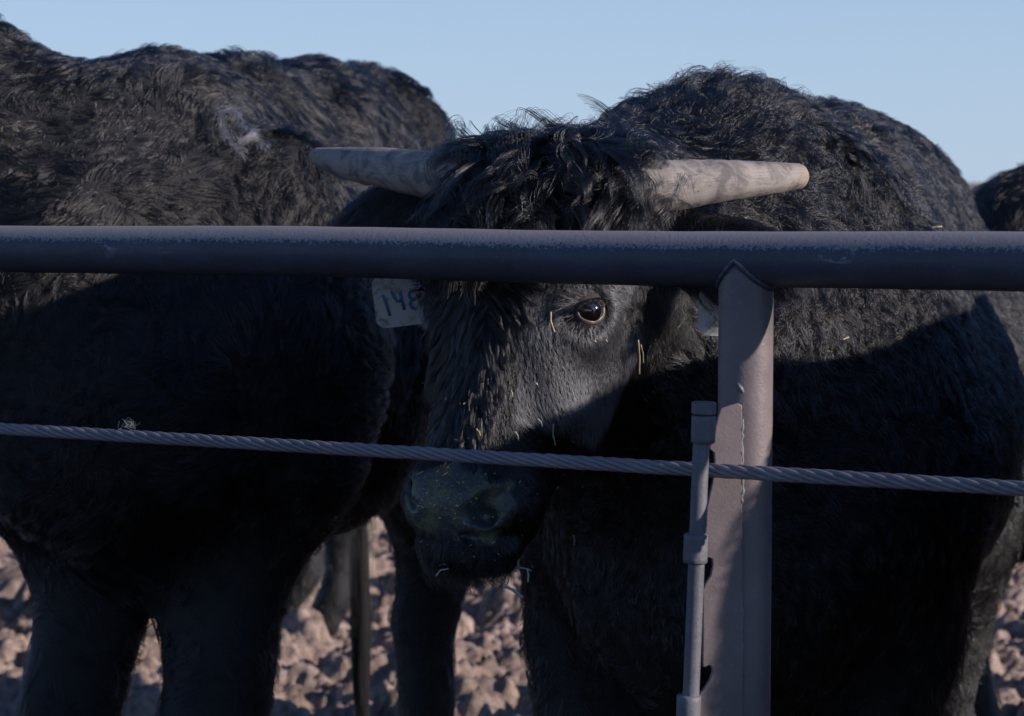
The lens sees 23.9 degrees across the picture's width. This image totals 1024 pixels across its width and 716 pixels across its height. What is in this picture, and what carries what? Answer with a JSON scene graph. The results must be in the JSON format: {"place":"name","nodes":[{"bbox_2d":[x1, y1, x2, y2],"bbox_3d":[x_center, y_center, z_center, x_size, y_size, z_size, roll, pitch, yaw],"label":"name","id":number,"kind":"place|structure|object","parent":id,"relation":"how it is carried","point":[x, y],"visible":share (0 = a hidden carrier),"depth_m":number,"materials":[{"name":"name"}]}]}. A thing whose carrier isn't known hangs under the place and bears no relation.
{"place":"outdoors","nodes":[
{"label":"outdoors","id":0,"kind":"place"},
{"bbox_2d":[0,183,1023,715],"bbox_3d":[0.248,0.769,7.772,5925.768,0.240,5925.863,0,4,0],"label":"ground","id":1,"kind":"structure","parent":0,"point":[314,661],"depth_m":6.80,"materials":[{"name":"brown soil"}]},
{"bbox_2d":[0,14,469,715],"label":"black bull","id":2,"kind":"object","parent":1,"relation":"on","point":[200,556],"visible":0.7,"depth_m":3.83,"materials":[{"name":"fur"}]},
{"bbox_2d":[284,531,350,638],"bbox_3d":[-1.532,0.113,7.329,2.537,1.443,0.717,0,4,0],"label":"black bull","id":3,"kind":"object","parent":1,"relation":"on","point":[330,606],"visible":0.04,"depth_m":7.15,"materials":[{"name":"fur"}]},
{"bbox_2d":[0,226,1023,715],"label":"pipe fence","id":4,"kind":"object","parent":1,"relation":"on","point":[728,604],"visible":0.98,"depth_m":2.61,"materials":[{"name":"metal"}]},
{"bbox_2d":[0,422,1023,495],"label":"wire rope","id":5,"kind":"object","parent":4,"relation":"attached to","point":[864,479],"visible":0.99,"depth_m":2.69,"materials":[{"name":"metal"}]},
{"bbox_2d":[118,419,135,429],"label":"hair tuft","id":6,"kind":"object","parent":5,"relation":"on","point":[130,422],"depth_m":2.98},
{"bbox_2d":[309,61,1023,715],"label":"black bull","id":7,"kind":"object","parent":1,"relation":"on","point":[885,601],"visible":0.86,"depth_m":3.15,"materials":[{"name":"fur"}]},
{"bbox_2d":[1,94,893,577],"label":"hay crumbs","id":8,"kind":"object","parent":7,"relation":"on","point":[457,474],"visible":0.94,"depth_m":2.83,"materials":[{"name":"beige plant"}]},
{"bbox_2d":[503,584,523,598],"bbox_3d":[0.001,0.269,2.787,0.024,0.017,0.004,0,4,0],"label":"hay stem","id":9,"kind":"object","parent":7,"relation":"attached to","point":[514,591],"visible":1,"depth_m":2.79,"materials":[{"name":"grey plant"}]},
{"bbox_2d":[550,312,554,331],"bbox_3d":[0.047,-0.042,2.822,0.007,0.024,0.006,0,4,0],"label":"hay stem","id":10,"kind":"object","parent":7,"relation":"attached to","point":[551,323],"visible":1,"depth_m":2.82,"materials":[{"name":"beige plant"}]},
{"bbox_2d":[637,340,639,374],"bbox_3d":[0.152,-0.001,2.901,0.005,0.044,0.029,0,4,0],"label":"hay stem","id":11,"kind":"object","parent":7,"relation":"attached to","point":[639,355],"visible":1,"depth_m":2.90,"materials":[{"name":"beige plant"}]},
{"bbox_2d":[970,162,1023,715],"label":"black bull","id":12,"kind":"object","parent":1,"relation":"on","point":[999,201],"visible":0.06,"depth_m":5.18,"materials":[{"name":"fur"}]},
{"bbox_2d":[0,0,1023,182],"label":"sky","id":13,"kind":"structure","parent":0,"point":[951,71],"materials":[{"name":"blue"}]}
]}

